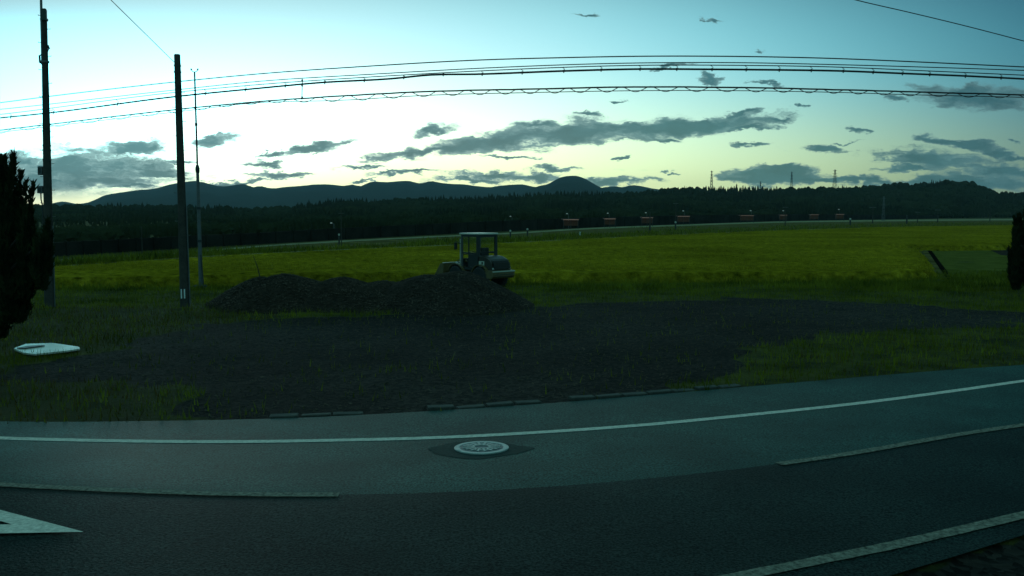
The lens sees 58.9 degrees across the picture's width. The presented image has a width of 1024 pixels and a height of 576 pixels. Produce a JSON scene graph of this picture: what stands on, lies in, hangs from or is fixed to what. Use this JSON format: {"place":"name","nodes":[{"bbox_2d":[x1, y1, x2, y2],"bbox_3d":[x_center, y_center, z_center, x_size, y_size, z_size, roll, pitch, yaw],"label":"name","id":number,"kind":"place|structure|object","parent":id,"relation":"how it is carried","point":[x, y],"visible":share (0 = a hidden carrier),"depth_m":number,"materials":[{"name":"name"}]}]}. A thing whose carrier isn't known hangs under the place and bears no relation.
{"place":"outdoors","nodes":[
{"label":"outdoors","id":0,"kind":"place"},
{"bbox_2d":[0,347,81,360],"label":"grass","id":1,"kind":"structure","parent":0,"point":[2,355],"depth_m":19.13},
{"bbox_2d":[52,181,726,208],"bbox_3d":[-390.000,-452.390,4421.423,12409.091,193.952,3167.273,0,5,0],"label":"mountains","id":2,"kind":"structure","parent":0,"point":[242,196],"depth_m":3987.40,"materials":[{"name":"green plant"}]},
{"bbox_2d":[66,229,814,265],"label":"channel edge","id":3,"kind":"object","parent":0,"point":[348,249],"visible":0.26,"depth_m":73.45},
{"bbox_2d":[0,365,1023,575],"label":"road","id":4,"kind":"structure","parent":0,"point":[716,497],"depth_m":9.68,"materials":[{"name":"grey asphalt"}]},
{"bbox_2d":[0,510,82,532],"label":"arrow marking","id":5,"kind":"object","parent":4,"relation":"on","point":[20,523],"visible":1,"depth_m":8.52,"materials":[{"name":"paint"}]},
{"bbox_2d":[0,482,339,496],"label":"line","id":6,"kind":"object","parent":4,"relation":"on","point":[80,488],"visible":1,"depth_m":9.46,"materials":[{"name":"paint"}]},
{"bbox_2d":[428,442,534,458],"bbox_3d":[-0.425,2.027,11.383,1.127,0.031,0.982,3,6,36],"label":"manhole patch","id":7,"kind":"object","parent":4,"relation":"on","point":[447,449],"visible":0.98,"depth_m":11.27,"materials":[{"name":"grey asphalt"}]},
{"bbox_2d":[454,441,508,454],"bbox_3d":[-0.384,2.025,11.448,0.690,0.054,0.690,-1,3,-12],"label":"manhole cover","id":8,"kind":"object","parent":7,"relation":"on","point":[481,447],"visible":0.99,"depth_m":11.38,"materials":[{"name":"metal"}]},
{"bbox_2d":[0,380,1023,442],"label":"edge line","id":9,"kind":"object","parent":4,"relation":"on","point":[463,436],"visible":1,"depth_m":12.24,"materials":[{"name":"paint"}]},
{"bbox_2d":[719,511,1023,575],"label":"edge line","id":10,"kind":"object","parent":4,"relation":"on","point":[855,552],"visible":1,"depth_m":8.11,"materials":[{"name":"paint"}]},
{"bbox_2d":[776,423,1023,464],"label":"line","id":11,"kind":"object","parent":4,"relation":"on","point":[855,452],"visible":1,"depth_m":11.34,"materials":[{"name":"paint"}]},
{"bbox_2d":[0,218,1023,575],"bbox_3d":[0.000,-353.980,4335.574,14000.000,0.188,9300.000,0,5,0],"label":"ground","id":12,"kind":"structure","parent":0,"point":[1004,558],"depth_m":19.52,"materials":[{"name":"soil"}]},
{"bbox_2d":[0,148,56,338],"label":"juniper tree","id":13,"kind":"object","parent":12,"relation":"on","point":[26,265],"visible":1,"depth_m":15.79,"materials":[{"name":"green plant"}]},
{"bbox_2d":[37,0,55,307],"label":"utility pole","id":14,"kind":"object","parent":12,"relation":"on","point":[45,171],"visible":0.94,"depth_m":28.74,"materials":[{"name":"concrete"}]},
{"bbox_2d":[14,343,79,354],"bbox_3d":[-10.391,1.321,19.966,1.768,0.060,1.139,3,6,34],"label":"pale sheet","id":15,"kind":"object","parent":12,"relation":"on","point":[45,348],"visible":1,"depth_m":19.86,"materials":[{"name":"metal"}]},
{"bbox_2d":[172,54,190,306],"bbox_3d":[-10.547,-3.233,28.925,0.366,8.298,0.326,4,6,41],"label":"utility pole","id":16,"kind":"object","parent":12,"relation":"on","point":[184,274],"visible":0.95,"depth_m":28.86,"materials":[{"name":"wood"}]},
{"bbox_2d":[111,0,173,61],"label":"overhead wire","id":17,"kind":"object","parent":16,"relation":"attached to","point":[140,29],"visible":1,"depth_m":26.14,"materials":[{"name":"grey metal"}]},
{"bbox_2d":[4,90,1023,131],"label":"overhead wire","id":18,"kind":"object","parent":16,"relation":"attached to","point":[546,92],"visible":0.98,"depth_m":26.86,"materials":[{"name":"black metal"}]},
{"bbox_2d":[190,68,206,289],"bbox_3d":[-12.494,-4.198,35.980,0.480,8.862,0.470,0,5,0],"label":"slim mast","id":19,"kind":"object","parent":12,"relation":"on","point":[199,240],"visible":0.9,"depth_m":35.98,"materials":[{"name":"metal"}]},
{"bbox_2d":[269,413,298,418],"bbox_3d":[-3.383,1.954,13.465,0.419,0.150,0.167,-2,7,-7],"label":"kerb stone","id":20,"kind":"object","parent":12,"relation":"on","point":[289,415],"visible":0.44,"depth_m":13.41,"materials":[{"name":"concrete"}]},
{"bbox_2d":[204,274,392,313],"bbox_3d":[-6.360,0.124,30.192,8.160,1.196,6.720,0,5,0],"label":"soil mound","id":21,"kind":"object","parent":12,"relation":"on","point":[279,293],"visible":0.62,"depth_m":28.58,"materials":[{"name":"brown soil"}]},
{"bbox_2d":[301,412,330,416],"bbox_3d":[-2.926,1.957,13.568,0.428,0.150,0.142,-2,3,-10],"label":"kerb stone","id":22,"kind":"object","parent":12,"relation":"on","point":[316,414],"visible":0.42,"depth_m":13.52,"materials":[{"name":"concrete"}]},
{"bbox_2d":[333,411,362,415],"bbox_3d":[-2.467,1.949,13.650,0.448,0.150,0.140,0,7,-11],"label":"kerb stone","id":23,"kind":"object","parent":12,"relation":"on","point":[348,413],"visible":0.42,"depth_m":13.60,"materials":[{"name":"concrete"}]},
{"bbox_2d":[206,271,529,313],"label":"mound stones","id":24,"kind":"object","parent":12,"relation":"on","point":[350,290],"visible":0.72,"depth_m":28.60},
{"bbox_2d":[427,404,454,410],"bbox_3d":[-1.101,1.891,14.002,0.414,0.150,0.164,0,6,-16],"label":"kerb stone","id":25,"kind":"object","parent":12,"relation":"on","point":[437,407],"visible":0.52,"depth_m":13.94,"materials":[{"name":"concrete"}]},
{"bbox_2d":[386,271,533,315],"bbox_3d":[-2.380,0.029,29.863,6.600,1.200,6.960,0,5,0],"label":"gravel mound","id":26,"kind":"object","parent":12,"relation":"on","point":[461,295],"visible":0.7,"depth_m":28.05,"materials":[{"name":"grey gravel"}]},
{"bbox_2d":[456,404,485,408],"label":"kerb stone","id":27,"kind":"object","parent":12,"relation":"on","point":[472,406],"visible":0.42,"depth_m":14.08,"materials":[{"name":"concrete"}]},
{"bbox_2d":[435,232,514,285],"bbox_3d":[-1.615,-1.181,37.641,1.460,2.225,3.755,-5,7,-44],"label":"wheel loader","id":28,"kind":"object","parent":12,"relation":"on","point":[477,248],"visible":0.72,"depth_m":36.88,"materials":[{"name":"metal"}]},
{"bbox_2d":[39,214,938,255],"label":"barrier wall","id":29,"kind":"structure","parent":12,"relation":"on","point":[66,248],"depth_m":117.71,"materials":[{"name":"concrete"}]},
{"bbox_2d":[486,401,513,406],"bbox_3d":[-0.192,1.881,14.280,0.423,0.150,0.168,-3,5,-18],"label":"kerb stone","id":30,"kind":"object","parent":12,"relation":"on","point":[502,403],"visible":0.46,"depth_m":14.23,"materials":[{"name":"concrete"}]},
{"bbox_2d":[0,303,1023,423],"bbox_3d":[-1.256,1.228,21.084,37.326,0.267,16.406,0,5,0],"label":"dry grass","id":31,"kind":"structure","parent":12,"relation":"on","point":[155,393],"depth_m":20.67,"materials":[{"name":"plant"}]},
{"bbox_2d":[514,400,541,404],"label":"kerb stone","id":32,"kind":"object","parent":12,"relation":"on","point":[521,402],"visible":0.42,"depth_m":14.39,"materials":[{"name":"concrete"}]},
{"bbox_2d":[55,225,1011,287],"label":"rice field","id":33,"kind":"structure","parent":12,"relation":"on","point":[130,276],"depth_m":49.97,"materials":[{"name":"green plant"}]},
{"bbox_2d":[55,269,1023,291],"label":"field edge weeds","id":34,"kind":"object","parent":12,"relation":"on","point":[921,284],"visible":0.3,"depth_m":37.05,"materials":[{"name":"green plant"}]},
{"bbox_2d":[568,395,595,400],"bbox_3d":[1.139,1.836,14.764,0.434,0.150,0.155,0,6,-22],"label":"kerb stone","id":35,"kind":"object","parent":12,"relation":"on","point":[579,397],"visible":0.48,"depth_m":14.71,"materials":[{"name":"concrete"}]},
{"bbox_2d":[595,393,621,398],"bbox_3d":[1.588,1.829,14.914,0.437,0.150,0.163,-2,3,-23],"label":"kerb stone","id":36,"kind":"object","parent":12,"relation":"on","point":[612,395],"visible":0.42,"depth_m":14.85,"materials":[{"name":"concrete"}]},
{"bbox_2d":[621,392,647,396],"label":"kerb stone","id":37,"kind":"object","parent":12,"relation":"on","point":[628,394],"visible":0.44,"depth_m":15.04,"materials":[{"name":"concrete"}]},
{"bbox_2d":[646,389,671,394],"bbox_3d":[2.475,1.799,15.260,0.449,0.150,0.137,-2,7,-22],"label":"kerb stone","id":38,"kind":"object","parent":12,"relation":"on","point":[661,391],"visible":0.42,"depth_m":15.21,"materials":[{"name":"concrete"}]},
{"bbox_2d":[671,388,694,391],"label":"kerb stone","id":39,"kind":"object","parent":12,"relation":"on","point":[681,390],"visible":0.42,"depth_m":15.40,"materials":[{"name":"concrete"}]},
{"bbox_2d":[694,385,718,389],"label":"kerb stone","id":40,"kind":"object","parent":12,"relation":"on","point":[703,387],"visible":0.46,"depth_m":15.59,"materials":[{"name":"concrete"}]},
{"bbox_2d":[718,384,740,387],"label":"kerb stone","id":41,"kind":"object","parent":12,"relation":"on","point":[728,386],"visible":0.38,"depth_m":15.79,"materials":[{"name":"concrete"}]},
{"bbox_2d":[881,196,885,220],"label":"transmission tower","id":42,"kind":"structure","parent":12,"relation":"on","point":[882,218],"depth_m":358.32,"materials":[{"name":"metal"}]},
{"bbox_2d":[1006,206,1023,289],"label":"dark shrub","id":43,"kind":"object","parent":12,"relation":"on","point":[1015,267],"visible":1,"depth_m":32.98,"materials":[{"name":"green plant"}]},
{"bbox_2d":[0,269,1023,421],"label":"grass","id":44,"kind":"structure","parent":0,"point":[123,302],"depth_m":26.08,"materials":[{"name":"green plant"}]},
{"bbox_2d":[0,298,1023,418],"bbox_3d":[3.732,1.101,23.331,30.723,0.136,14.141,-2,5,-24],"label":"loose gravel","id":45,"kind":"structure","parent":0,"point":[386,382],"depth_m":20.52,"materials":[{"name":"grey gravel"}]},
{"bbox_2d":[0,66,1023,118],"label":"thick cable","id":46,"kind":"object","parent":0,"point":[639,69],"visible":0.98,"depth_m":26.84,"materials":[{"name":"black rubber"}]},
{"bbox_2d":[0,62,1023,109],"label":"overhead wire","id":47,"kind":"object","parent":46,"relation":"attached to","point":[542,65],"visible":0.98,"depth_m":26.83,"materials":[{"name":"black metal"}]},
{"bbox_2d":[0,65,1023,114],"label":"overhead wire","id":48,"kind":"object","parent":46,"relation":"attached to","point":[540,68],"visible":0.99,"depth_m":26.85,"materials":[{"name":"black metal"}]},
{"bbox_2d":[0,55,1023,102],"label":"overhead wire","id":49,"kind":"object","parent":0,"point":[540,58],"visible":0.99,"depth_m":26.83,"materials":[{"name":"black metal"}]},
{"bbox_2d":[0,0,1023,204],"label":"sky","id":50,"kind":"structure","parent":0,"point":[650,139],"materials":[{"name":"blue"}]},
{"bbox_2d":[59,219,1012,260],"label":"track","id":51,"kind":"structure","parent":0,"point":[632,227],"depth_m":203.83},
{"bbox_2d":[562,219,579,228],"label":"lit shelter","id":52,"kind":"object","parent":51,"relation":"on","point":[570,223],"visible":0.88,"depth_m":171.07,"materials":[{"name":"metal"}]},
{"bbox_2d":[603,218,615,227],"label":"lit shelter","id":53,"kind":"object","parent":51,"relation":"on","point":[609,222],"visible":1,"depth_m":188.95,"materials":[{"name":"metal"}]},
{"bbox_2d":[640,217,653,225],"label":"lit shelter","id":54,"kind":"object","parent":51,"relation":"on","point":[645,220],"visible":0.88,"depth_m":209.99,"materials":[{"name":"metal"}]},
{"bbox_2d":[677,216,689,224],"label":"lit shelter","id":55,"kind":"object","parent":51,"relation":"on","point":[683,219],"visible":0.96,"depth_m":235.45,"materials":[{"name":"metal"}]},
{"bbox_2d":[739,215,754,222],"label":"lit shelter","id":56,"kind":"object","parent":51,"relation":"on","point":[746,217],"visible":0.88,"depth_m":281.23,"materials":[{"name":"metal"}]},
{"bbox_2d":[779,215,786,221],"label":"lit shelter","id":57,"kind":"object","parent":51,"relation":"on","point":[782,217],"visible":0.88,"depth_m":314.08,"materials":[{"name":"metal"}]},
{"bbox_2d":[809,214,818,220],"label":"lit shelter","id":58,"kind":"object","parent":51,"relation":"on","point":[814,216],"visible":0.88,"depth_m":342.31,"materials":[{"name":"metal"}]},
{"bbox_2d":[835,214,843,220],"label":"lit shelter","id":59,"kind":"object","parent":51,"relation":"on","point":[838,216],"visible":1,"depth_m":362.49,"materials":[{"name":"metal"}]},
{"bbox_2d":[61,220,1012,261],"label":"bank","id":60,"kind":"structure","parent":0,"point":[752,225],"depth_m":178.75,"materials":[{"name":"green plant"}]},
{"bbox_2d":[54,220,1011,265],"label":"bank weeds","id":61,"kind":"object","parent":60,"relation":"on","point":[145,255],"visible":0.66,"depth_m":84.17,"materials":[{"name":"green plant"}]},
{"bbox_2d":[649,212,650,230],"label":"utility pole","id":62,"kind":"object","parent":60,"relation":"on","point":[650,221],"visible":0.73,"depth_m":150.30,"materials":[{"name":"concrete"}]},
{"bbox_2d":[515,176,611,196],"bbox_3d":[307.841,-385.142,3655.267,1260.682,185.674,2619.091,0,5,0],"label":"dome mountain","id":63,"kind":"structure","parent":0,"point":[576,184],"depth_m":3646.81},
{"bbox_2d":[923,251,943,277],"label":"dike path","id":64,"kind":"structure","parent":0,"point":[931,260],"depth_m":54.95,"materials":[{"name":"soil"}]},
{"bbox_2d":[856,0,1023,40],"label":"overhead wire","id":65,"kind":"object","parent":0,"point":[939,19],"visible":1,"depth_m":20.19,"materials":[{"name":"black metal"}]},
{"bbox_2d":[927,250,952,278],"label":"ditch","id":66,"kind":"object","parent":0,"point":[937,261],"visible":0.71,"depth_m":53.68,"materials":[{"name":"black soil"}]},
{"bbox_2d":[932,250,1007,278],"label":"meadow","id":67,"kind":"structure","parent":0,"point":[986,260],"depth_m":57.67,"materials":[{"name":"green plant"}]},
{"bbox_2d":[991,250,1007,255],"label":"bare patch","id":68,"kind":"object","parent":67,"relation":"on","point":[1002,252],"visible":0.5,"depth_m":69.22,"materials":[{"name":"soil"}]},
{"bbox_3d":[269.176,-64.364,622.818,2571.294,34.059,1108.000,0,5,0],"label":"hills","id":69,"kind":"structure","parent":0,"visible":0},
{"bbox_2d":[27,179,1023,242],"bbox_3d":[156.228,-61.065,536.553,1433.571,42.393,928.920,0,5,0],"label":"forest","id":70,"kind":"object","parent":69,"relation":"on","point":[946,198],"visible":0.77,"depth_m":528.10,"materials":[{"name":"green plant"}]},
{"bbox_2d":[832,170,836,187],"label":"transmission tower","id":71,"kind":"structure","parent":69,"relation":"on","point":[835,180],"depth_m":1091.64,"materials":[{"name":"metal"}]},
{"bbox_3d":[-6.697,-6.339,28.932,0.063,0.655,0.060,0,5,0],"label":"wire spacer","id":72,"kind":"object","parent":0,"visible":0},
{"bbox_2d":[0,86,1023,130],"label":"lashed cable","id":73,"kind":"object","parent":72,"relation":"attached to","point":[541,89],"visible":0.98,"depth_m":26.82,"materials":[{"name":"black rubber"}]},
{"bbox_2d":[0,86,1022,133],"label":"spiral wrap","id":74,"kind":"object","parent":73,"relation":"attached to","point":[547,90],"visible":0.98,"depth_m":26.80,"materials":[{"name":"black plastic"}]}
]}

